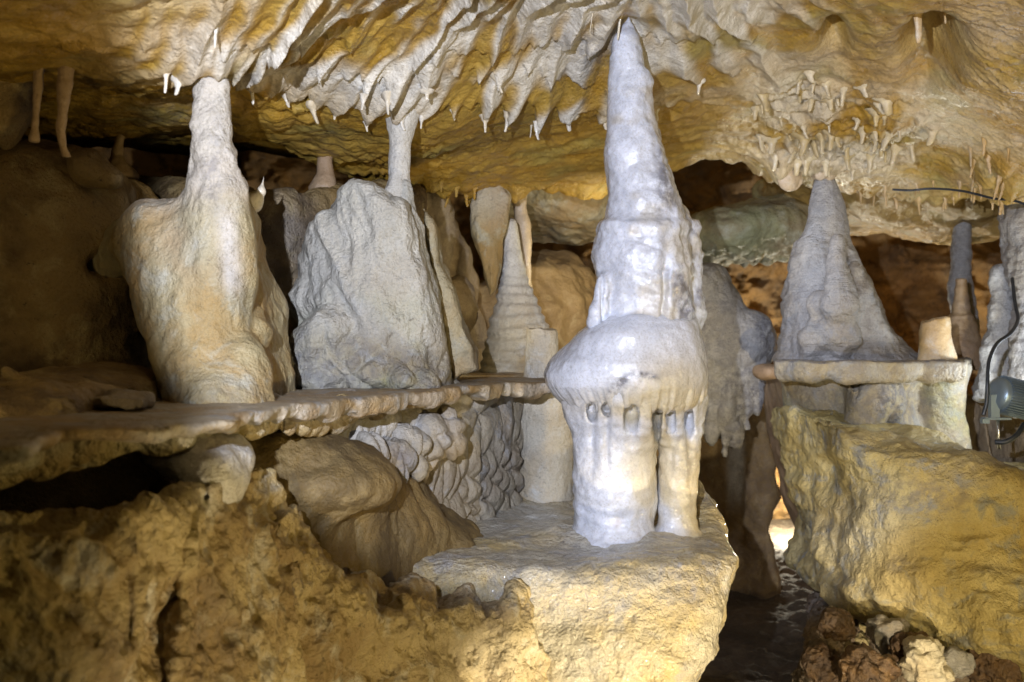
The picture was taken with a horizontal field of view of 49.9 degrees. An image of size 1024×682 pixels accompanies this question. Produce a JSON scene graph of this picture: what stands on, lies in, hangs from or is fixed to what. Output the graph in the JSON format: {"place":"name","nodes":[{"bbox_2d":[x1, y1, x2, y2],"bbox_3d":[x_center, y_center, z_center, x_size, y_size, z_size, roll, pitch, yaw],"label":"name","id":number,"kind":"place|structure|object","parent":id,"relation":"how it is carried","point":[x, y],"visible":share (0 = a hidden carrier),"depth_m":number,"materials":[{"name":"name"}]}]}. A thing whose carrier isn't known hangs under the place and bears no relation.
{"place":"outdoors","nodes":[
{"label":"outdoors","id":0,"kind":"place"},
{"bbox_2d":[138,175,426,336],"bbox_3d":[-0.766,-0.132,2.703,1.167,0.598,1.354,0,0,0],"label":"back ridge rock","id":1,"kind":"object","parent":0,"point":[286,215],"visible":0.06,"depth_m":2.13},
{"bbox_2d":[109,134,139,179],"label":"stub column","id":2,"kind":"structure","parent":1,"relation":"on","point":[117,159],"depth_m":2.19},
{"bbox_2d":[308,156,335,189],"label":"stub column","id":3,"kind":"structure","parent":1,"relation":"on","point":[324,176],"depth_m":2.28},
{"bbox_2d":[0,0,1023,207],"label":"ceiling","id":4,"kind":"structure","parent":0,"point":[956,81],"depth_m":2.01,"materials":[{"name":"stone"}]},
{"bbox_2d":[0,81,32,149],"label":"hanging rock","id":5,"kind":"object","parent":4,"relation":"hanging from","point":[16,103],"visible":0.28,"depth_m":1.58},
{"bbox_2d":[28,68,44,142],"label":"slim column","id":6,"kind":"structure","parent":4,"relation":"attached to","point":[38,89],"depth_m":1.48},
{"bbox_2d":[56,66,73,157],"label":"slim column","id":7,"kind":"structure","parent":4,"relation":"attached to","point":[64,81],"depth_m":1.47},
{"bbox_2d":[163,72,171,92],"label":"stalactite","id":8,"kind":"object","parent":4,"relation":"hanging from","point":[166,75],"visible":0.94,"depth_m":1.45},
{"bbox_2d":[168,75,181,95],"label":"stalactite","id":9,"kind":"object","parent":4,"relation":"hanging from","point":[175,81],"visible":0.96,"depth_m":1.48},
{"bbox_2d":[214,26,218,47],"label":"stalactite","id":10,"kind":"object","parent":4,"relation":"hanging from","point":[215,33],"visible":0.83,"depth_m":1.36},
{"bbox_2d":[305,100,318,123],"bbox_3d":[-0.343,-0.394,1.891,0.024,0.042,0.036,0,0,6],"label":"stalactite","id":11,"kind":"object","parent":4,"relation":"hanging from","point":[310,105],"visible":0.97,"depth_m":1.89},
{"bbox_2d":[359,93,368,109],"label":"stalactite","id":12,"kind":"object","parent":4,"relation":"hanging from","point":[363,97],"visible":1,"depth_m":1.81},
{"bbox_2d":[381,90,390,114],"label":"stalactite","id":13,"kind":"object","parent":4,"relation":"hanging from","point":[385,96],"visible":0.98,"depth_m":1.84},
{"bbox_2d":[400,114,408,130],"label":"stalactite","id":14,"kind":"object","parent":4,"relation":"hanging from","point":[402,121],"visible":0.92,"depth_m":1.96},
{"bbox_2d":[418,88,433,99],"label":"stalactite","id":15,"kind":"object","parent":4,"relation":"hanging from","point":[429,91],"visible":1,"depth_m":1.87},
{"bbox_2d":[479,114,488,132],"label":"stalactite","id":16,"kind":"object","parent":4,"relation":"hanging from","point":[483,121],"visible":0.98,"depth_m":2.08},
{"bbox_2d":[470,186,510,295],"bbox_3d":[-0.055,-0.268,2.828,0.107,0.306,0.079,0,0,0],"label":"hanging curtain","id":17,"kind":"object","parent":4,"relation":"hanging from","point":[489,213],"visible":0.83,"depth_m":2.79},
{"bbox_2d":[503,110,507,131],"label":"stalactite","id":18,"kind":"object","parent":4,"relation":"hanging from","point":[505,117],"visible":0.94,"depth_m":2.12},
{"bbox_2d":[512,196,531,286],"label":"pale column","id":19,"kind":"structure","parent":4,"relation":"attached to","point":[522,219],"depth_m":3.03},
{"bbox_2d":[533,121,538,139],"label":"stalactite","id":20,"kind":"object","parent":4,"relation":"hanging from","point":[536,129],"visible":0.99,"depth_m":2.16},
{"bbox_2d":[508,189,607,245],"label":"hanging rock","id":21,"kind":"object","parent":4,"relation":"hanging from","point":[558,217],"visible":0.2,"depth_m":3.50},
{"bbox_2d":[617,15,622,39],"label":"stalactite","id":22,"kind":"object","parent":4,"relation":"hanging from","point":[619,24],"visible":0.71,"depth_m":1.96},
{"bbox_2d":[697,78,705,94],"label":"stalactite","id":23,"kind":"object","parent":4,"relation":"hanging from","point":[703,81],"visible":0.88,"depth_m":2.23},
{"bbox_2d":[691,193,808,267],"bbox_3d":[0.717,-0.367,3.706,0.640,0.263,0.451,0,0,-18],"label":"hanging rock","id":24,"kind":"object","parent":4,"relation":"hanging from","point":[766,230],"visible":0.69,"depth_m":3.54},
{"bbox_2d":[750,106,758,119],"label":"stalactite","id":25,"kind":"object","parent":4,"relation":"hanging from","point":[754,110],"visible":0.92,"depth_m":2.48},
{"bbox_2d":[756,93,769,111],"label":"stalactite","id":26,"kind":"object","parent":4,"relation":"hanging from","point":[763,98],"visible":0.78,"depth_m":2.34},
{"bbox_2d":[754,134,780,154],"bbox_3d":[0.625,-0.473,2.645,0.076,0.050,0.051,-9,-4,24],"label":"stalactite","id":27,"kind":"object","parent":4,"relation":"hanging from","point":[770,142],"visible":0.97,"depth_m":2.64},
{"bbox_2d":[756,134,763,151],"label":"stalactite","id":28,"kind":"object","parent":27,"relation":"attached to","point":[761,143],"visible":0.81,"depth_m":2.64},
{"bbox_2d":[770,153,777,171],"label":"stalactite","id":29,"kind":"object","parent":4,"relation":"hanging from","point":[774,157],"visible":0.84,"depth_m":2.75},
{"bbox_2d":[794,158,801,175],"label":"stalactite","id":30,"kind":"object","parent":4,"relation":"hanging from","point":[797,164],"visible":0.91,"depth_m":2.76},
{"bbox_2d":[796,79,801,94],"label":"stalactite","id":31,"kind":"object","parent":4,"relation":"hanging from","point":[798,87],"visible":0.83,"depth_m":2.28},
{"bbox_2d":[789,132,811,155],"bbox_3d":[0.690,-0.466,2.595,0.055,0.061,0.066,3,-6,-42],"label":"stalactite","id":32,"kind":"object","parent":4,"relation":"hanging from","point":[803,142],"visible":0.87,"depth_m":2.59},
{"bbox_2d":[797,90,804,102],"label":"stalactite","id":33,"kind":"object","parent":4,"relation":"hanging from","point":[799,95],"visible":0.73,"depth_m":2.35},
{"bbox_2d":[800,125,808,138],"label":"stalactite","id":34,"kind":"object","parent":4,"relation":"hanging from","point":[803,129],"visible":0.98,"depth_m":2.51},
{"bbox_2d":[777,163,835,191],"bbox_3d":[0.754,-0.508,2.709,0.194,0.257,0.471,0,0,12],"label":"hanging cluster","id":35,"kind":"object","parent":4,"relation":"hanging from","point":[790,181],"visible":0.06,"depth_m":2.79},
{"bbox_2d":[821,159,829,176],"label":"stalactite","id":36,"kind":"object","parent":35,"relation":"hanging from","point":[825,163],"visible":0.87,"depth_m":2.78},
{"bbox_2d":[821,129,834,150],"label":"stalactite","id":37,"kind":"object","parent":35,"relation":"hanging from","point":[830,140],"visible":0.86,"depth_m":2.55},
{"bbox_2d":[804,70,814,82],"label":"stalactite","id":38,"kind":"object","parent":4,"relation":"hanging from","point":[809,74],"visible":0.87,"depth_m":2.24},
{"bbox_2d":[803,155,817,175],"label":"stalactite","id":39,"kind":"object","parent":4,"relation":"hanging from","point":[808,160],"visible":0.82,"depth_m":2.76},
{"bbox_2d":[808,99,813,111],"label":"stalactite","id":40,"kind":"object","parent":4,"relation":"hanging from","point":[811,103],"visible":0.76,"depth_m":2.38},
{"bbox_2d":[809,140,818,157],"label":"stalactite","id":41,"kind":"object","parent":4,"relation":"hanging from","point":[813,144],"visible":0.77,"depth_m":2.64},
{"bbox_2d":[815,133,824,154],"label":"stalactite","id":42,"kind":"object","parent":4,"relation":"hanging from","point":[819,137],"visible":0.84,"depth_m":2.58},
{"bbox_2d":[820,80,831,96],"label":"stalactite","id":43,"kind":"object","parent":4,"relation":"hanging from","point":[826,85],"visible":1,"depth_m":2.28},
{"bbox_2d":[820,98,836,110],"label":"stalactite","id":44,"kind":"object","parent":4,"relation":"hanging from","point":[830,104],"visible":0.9,"depth_m":2.34},
{"bbox_2d":[834,137,840,147],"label":"stalactite","id":45,"kind":"object","parent":4,"relation":"hanging from","point":[837,142],"visible":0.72,"depth_m":2.57},
{"bbox_2d":[840,87,847,106],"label":"stalactite","id":46,"kind":"object","parent":4,"relation":"hanging from","point":[843,90],"visible":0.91,"depth_m":2.30},
{"bbox_2d":[844,147,849,160],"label":"stalactite","id":47,"kind":"object","parent":4,"relation":"hanging from","point":[846,151],"visible":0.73,"depth_m":2.68},
{"bbox_2d":[841,154,855,170],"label":"stalactite","id":48,"kind":"object","parent":4,"relation":"hanging from","point":[847,164],"visible":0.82,"depth_m":2.74},
{"bbox_2d":[852,117,860,130],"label":"stalactite","id":49,"kind":"object","parent":4,"relation":"hanging from","point":[857,121],"visible":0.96,"depth_m":2.45},
{"bbox_2d":[852,125,865,144],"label":"stalactite","id":50,"kind":"object","parent":4,"relation":"hanging from","point":[861,132],"visible":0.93,"depth_m":2.50},
{"bbox_2d":[853,84,867,97],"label":"stalactite","id":51,"kind":"object","parent":4,"relation":"hanging from","point":[862,89],"visible":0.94,"depth_m":2.27},
{"bbox_2d":[865,153,876,173],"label":"stalactite","id":52,"kind":"object","parent":4,"relation":"hanging from","point":[869,158],"visible":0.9,"depth_m":2.74},
{"bbox_2d":[864,108,880,126],"bbox_3d":[0.791,-0.487,2.397,0.046,0.040,0.047,-1,4,20],"label":"stalactite","id":53,"kind":"object","parent":4,"relation":"hanging from","point":[873,113],"visible":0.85,"depth_m":2.39},
{"bbox_2d":[868,133,878,152],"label":"stalactite","id":54,"kind":"object","parent":4,"relation":"hanging from","point":[875,143],"visible":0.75,"depth_m":2.53},
{"bbox_2d":[752,179,999,245],"bbox_3d":[1.473,-0.521,3.757,1.234,0.396,1.107,0,0,0],"label":"hanging rock","id":55,"kind":"object","parent":4,"relation":"hanging from","point":[928,224],"visible":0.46,"depth_m":3.47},
{"bbox_2d":[873,102,884,114],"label":"stalactite","id":56,"kind":"object","parent":4,"relation":"hanging from","point":[878,106],"visible":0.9,"depth_m":2.35},
{"bbox_2d":[871,98,892,115],"bbox_3d":[0.794,-0.502,2.328,0.073,0.048,0.053,-5,-4,-19],"label":"stalactite","id":57,"kind":"object","parent":4,"relation":"hanging from","point":[886,106],"visible":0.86,"depth_m":2.32},
{"bbox_2d":[879,132,897,150],"bbox_3d":[0.850,-0.461,2.508,0.075,0.056,0.062,15,8,39],"label":"stalactite","id":58,"kind":"object","parent":4,"relation":"hanging from","point":[886,140],"visible":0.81,"depth_m":2.50},
{"bbox_2d":[888,143,904,166],"bbox_3d":[0.910,-0.447,2.614,0.048,0.066,0.043,10,3,14],"label":"stalactite","id":59,"kind":"object","parent":4,"relation":"hanging from","point":[895,150],"visible":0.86,"depth_m":2.61},
{"bbox_2d":[905,144,915,162],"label":"stalactite","id":60,"kind":"object","parent":4,"relation":"hanging from","point":[909,147],"visible":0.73,"depth_m":2.59},
{"bbox_2d":[914,196,920,214],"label":"stalactite","id":61,"kind":"object","parent":4,"relation":"hanging from","point":[917,200],"visible":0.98,"depth_m":2.95},
{"bbox_2d":[913,13,922,43],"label":"stalactite","id":62,"kind":"object","parent":4,"relation":"hanging from","point":[917,18],"visible":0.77,"depth_m":1.85},
{"bbox_2d":[920,126,937,145],"bbox_3d":[0.935,-0.461,2.444,0.069,0.056,0.050,-2,-5,45],"label":"stalactite","id":63,"kind":"object","parent":4,"relation":"hanging from","point":[932,136],"visible":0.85,"depth_m":2.44},
{"bbox_2d":[892,187,1023,204],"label":"ceiling cable","id":64,"kind":"object","parent":4,"relation":"attached to","point":[968,192],"visible":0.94,"depth_m":2.70,"materials":[{"name":"grey plastic"}]},
{"bbox_2d":[956,180,961,197],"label":"stalactite","id":65,"kind":"object","parent":4,"relation":"hanging from","point":[959,183],"visible":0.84,"depth_m":2.75},
{"bbox_2d":[947,222,979,333],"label":"grey column","id":66,"kind":"structure","parent":4,"relation":"attached to","point":[961,253],"depth_m":3.47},
{"bbox_2d":[968,146,972,166],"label":"stalactite","id":67,"kind":"object","parent":4,"relation":"hanging from","point":[970,154],"visible":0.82,"depth_m":2.48},
{"bbox_2d":[969,158,975,177],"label":"stalactite","id":68,"kind":"object","parent":4,"relation":"hanging from","point":[972,166],"visible":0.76,"depth_m":2.55},
{"bbox_2d":[981,137,986,155],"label":"stalactite","id":69,"kind":"object","parent":4,"relation":"hanging from","point":[984,142],"visible":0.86,"depth_m":2.39},
{"bbox_2d":[984,153,991,173],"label":"stalactite","id":70,"kind":"object","parent":4,"relation":"hanging from","point":[987,159],"visible":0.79,"depth_m":2.48},
{"bbox_2d":[993,173,1001,199],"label":"stalactite","id":71,"kind":"object","parent":4,"relation":"hanging from","point":[998,180],"visible":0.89,"depth_m":2.50},
{"bbox_2d":[996,195,1003,214],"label":"stalactite","id":72,"kind":"object","parent":4,"relation":"hanging from","point":[1001,204],"visible":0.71,"depth_m":2.66},
{"bbox_2d":[998,181,1004,199],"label":"stalactite","id":73,"kind":"object","parent":4,"relation":"hanging from","point":[1002,187],"visible":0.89,"depth_m":2.55},
{"bbox_2d":[92,147,1001,519],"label":"back wall","id":74,"kind":"structure","parent":0,"point":[910,279],"depth_m":5.26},
{"bbox_2d":[698,519,813,681],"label":"ground","id":75,"kind":"structure","parent":0,"point":[761,640],"depth_m":3.25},
{"bbox_2d":[0,467,550,681],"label":"pitted rock","id":76,"kind":"object","parent":75,"relation":"on","point":[181,581],"visible":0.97,"depth_m":1.17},
{"bbox_2d":[0,452,158,513],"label":"hollow rock","id":77,"kind":"object","parent":76,"relation":"on","point":[129,477],"visible":0.05,"depth_m":1.61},
{"bbox_2d":[0,139,160,417],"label":"dome rock","id":78,"kind":"object","parent":77,"relation":"on","point":[72,340],"visible":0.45,"depth_m":1.59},
{"bbox_2d":[141,433,254,503],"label":"white knob rock","id":79,"kind":"object","parent":76,"relation":"on","point":[226,461],"visible":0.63,"depth_m":1.20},
{"bbox_2d":[413,456,738,681],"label":"basin rock","id":80,"kind":"object","parent":75,"relation":"on","point":[649,606],"visible":0.37,"depth_m":1.73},
{"bbox_2d":[149,431,483,586],"bbox_3d":[-0.202,0.372,1.741,0.322,0.496,1.015,0,0,44],"label":"brown mound","id":81,"kind":"object","parent":80,"relation":"on","point":[361,505],"visible":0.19,"depth_m":1.58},
{"bbox_2d":[265,379,523,522],"bbox_3d":[-0.168,0.243,2.049,0.254,0.349,1.356,0,0,28],"label":"scaled wall rock","id":82,"kind":"object","parent":80,"relation":"on","point":[461,457],"visible":0.18,"depth_m":2.06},
{"bbox_2d":[0,370,550,464],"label":"shelfstone ledge","id":83,"kind":"object","parent":82,"relation":"on","point":[23,438],"visible":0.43,"depth_m":1.29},
{"bbox_2d":[1,366,26,380],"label":"rock","id":84,"kind":"object","parent":83,"relation":"on","point":[8,373],"visible":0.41,"depth_m":1.29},
{"bbox_2d":[93,388,155,409],"bbox_3d":[-0.483,0.071,1.335,0.080,0.030,0.210,0,0,-34],"label":"broken slab","id":85,"kind":"object","parent":83,"relation":"on","point":[127,399],"depth_m":1.26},
{"bbox_2d":[87,76,295,403],"bbox_3d":[-0.509,-0.131,1.629,0.380,0.482,0.431,0,0,0],"label":"pillar rock","id":86,"kind":"object","parent":83,"relation":"on","point":[210,308],"visible":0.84,"depth_m":1.48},
{"bbox_2d":[249,177,265,211],"bbox_3d":[-0.416,-0.230,1.741,0.063,0.058,0.036,0,0,17],"label":"hooked dripstone","id":87,"kind":"object","parent":86,"relation":"attached to","point":[256,197],"visible":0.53,"depth_m":1.73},
{"bbox_2d":[0,393,425,490],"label":"crusted band rock","id":88,"kind":"object","parent":83,"relation":"hanging from","point":[57,459],"visible":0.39,"depth_m":1.15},
{"bbox_2d":[286,108,459,388],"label":"flowstone slab","id":89,"kind":"structure","parent":83,"relation":"on","point":[364,297],"depth_m":1.88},
{"bbox_2d":[424,209,478,379],"bbox_3d":[-0.118,-0.088,2.168,0.108,0.331,0.187,0,0,0],"label":"yellow rib rock","id":90,"kind":"object","parent":83,"relation":"on","point":[463,350],"visible":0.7,"depth_m":2.08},
{"bbox_2d":[423,192,487,368],"bbox_3d":[-0.118,-0.130,3.195,0.449,0.622,0.668,0,0,0],"label":"rib","id":91,"kind":"object","parent":83,"relation":"on","point":[457,255],"visible":0.25,"depth_m":3.03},
{"bbox_2d":[479,219,548,372],"bbox_3d":[0.023,-0.115,2.901,0.224,0.416,0.211,0,0,0],"label":"ribbed cone","id":92,"kind":"object","parent":83,"relation":"on","point":[517,309],"visible":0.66,"depth_m":2.85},
{"bbox_2d":[523,327,557,377],"bbox_3d":[0.066,0.030,2.449,0.083,0.121,0.082,0,0,0],"label":"broken stump","id":93,"kind":"object","parent":83,"relation":"on","point":[541,347],"visible":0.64,"depth_m":2.42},
{"bbox_2d":[519,393,573,502],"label":"round pillar","id":94,"kind":"structure","parent":80,"relation":"on","point":[546,467],"depth_m":2.34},
{"bbox_2d":[544,17,708,547],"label":"dripstone column","id":95,"kind":"structure","parent":80,"relation":"on","point":[626,374],"depth_m":1.93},
{"bbox_2d":[698,406,781,598],"bbox_3d":[0.669,0.564,4.072,0.547,0.828,0.703,0,0,0],"label":"shaded rock","id":96,"kind":"object","parent":75,"relation":"on","point":[741,488],"visible":0.2,"depth_m":3.80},
{"bbox_2d":[477,249,658,455],"bbox_3d":[0.253,0.088,3.635,1.128,0.773,0.607,0,0,-31],"label":"green brown boulder","id":97,"kind":"object","parent":96,"relation":"on","point":[563,282],"visible":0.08,"depth_m":3.32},
{"bbox_2d":[702,262,777,456],"bbox_3d":[0.602,0.048,3.467,0.400,0.594,0.515,0,0,0],"label":"draped flowstone","id":98,"kind":"object","parent":97,"relation":"on","point":[740,338],"visible":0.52,"depth_m":3.23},
{"bbox_2d":[790,590,968,681],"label":"rubble bank","id":99,"kind":"structure","parent":75,"relation":"on","point":[816,605],"depth_m":2.50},
{"bbox_2d":[801,642,840,681],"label":"stone","id":100,"kind":"object","parent":99,"relation":"on","point":[819,661],"visible":0.84,"depth_m":2.28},
{"bbox_2d":[816,606,856,642],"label":"stone","id":101,"kind":"object","parent":99,"relation":"on","point":[836,624],"visible":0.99,"depth_m":2.33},
{"bbox_2d":[854,631,869,645],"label":"pebble","id":102,"kind":"object","parent":99,"relation":"on","point":[860,638],"visible":0.73,"depth_m":2.48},
{"bbox_2d":[859,623,865,632],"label":"pebble","id":103,"kind":"object","parent":99,"relation":"on","point":[862,627],"visible":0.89,"depth_m":2.52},
{"bbox_2d":[838,642,901,681],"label":"stone","id":104,"kind":"object","parent":99,"relation":"on","point":[863,662],"visible":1,"depth_m":2.17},
{"bbox_2d":[887,631,935,662],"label":"stone","id":105,"kind":"object","parent":99,"relation":"on","point":[895,647],"visible":0.4,"depth_m":2.28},
{"bbox_2d":[866,614,909,654],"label":"stone","id":106,"kind":"object","parent":105,"relation":"on","point":[882,630],"visible":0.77,"depth_m":2.31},
{"bbox_2d":[944,645,975,679],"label":"stone","id":107,"kind":"object","parent":99,"relation":"on","point":[961,663],"visible":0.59,"depth_m":2.22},
{"bbox_2d":[967,650,1022,681],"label":"stone","id":108,"kind":"object","parent":99,"relation":"on","point":[990,667],"visible":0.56,"depth_m":2.21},
{"bbox_2d":[770,357,1023,681],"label":"pedestal rock","id":109,"kind":"object","parent":75,"relation":"on","point":[905,498],"visible":0.91,"depth_m":2.41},
{"bbox_2d":[752,364,797,526],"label":"brown side rock","id":110,"kind":"object","parent":109,"relation":"on","point":[772,393],"visible":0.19,"depth_m":3.22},
{"bbox_2d":[772,179,917,361],"bbox_3d":[0.863,-0.205,2.877,0.386,0.545,0.337,0,0,-31],"label":"grey cone stalagmite","id":111,"kind":"object","parent":109,"relation":"on","point":[831,306],"visible":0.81,"depth_m":2.75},
{"bbox_2d":[917,316,957,359],"bbox_3d":[1.075,-0.005,2.780,0.098,0.116,0.096,0,0,0],"label":"broken stump","id":112,"kind":"object","parent":109,"relation":"on","point":[935,340],"visible":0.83,"depth_m":2.75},
{"bbox_2d":[948,278,981,369],"bbox_3d":[1.313,-0.047,3.202,0.128,0.271,0.130,0,0,0],"label":"stalagmite","id":113,"kind":"object","parent":109,"relation":"on","point":[966,337],"visible":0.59,"depth_m":3.16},
{"bbox_2d":[971,263,1012,402],"bbox_3d":[1.334,-0.019,3.005,0.143,0.384,0.144,0,0,0],"label":"knobbly stalagmite","id":114,"kind":"object","parent":109,"relation":"on","point":[999,309],"visible":0.55,"depth_m":2.97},
{"bbox_2d":[965,392,1023,461],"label":"sloping rock","id":115,"kind":"object","parent":109,"relation":"on","point":[983,437],"visible":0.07,"depth_m":3.19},
{"bbox_2d":[980,375,1023,448],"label":"floodlight","id":116,"kind":"object","parent":109,"relation":"on","point":[1006,395],"visible":0.88,"depth_m":2.50,"materials":[{"name":"grey metal"}]},
{"bbox_2d":[981,277,1019,415],"bbox_3d":[1.174,0.005,2.615,0.041,0.330,0.316,0,0,36],"label":"lamp cable","id":117,"kind":"object","parent":116,"relation":"attached to","point":[993,349],"visible":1,"depth_m":2.54,"materials":[{"name":"grey plastic"}]},
{"bbox_2d":[997,203,1023,418],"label":"corner pillar","id":118,"kind":"structure","parent":109,"relation":"on","point":[1011,228],"depth_m":2.82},
{"bbox_2d":[897,634,955,681],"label":"stone","id":119,"kind":"object","parent":75,"relation":"on","point":[923,659],"visible":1,"depth_m":2.19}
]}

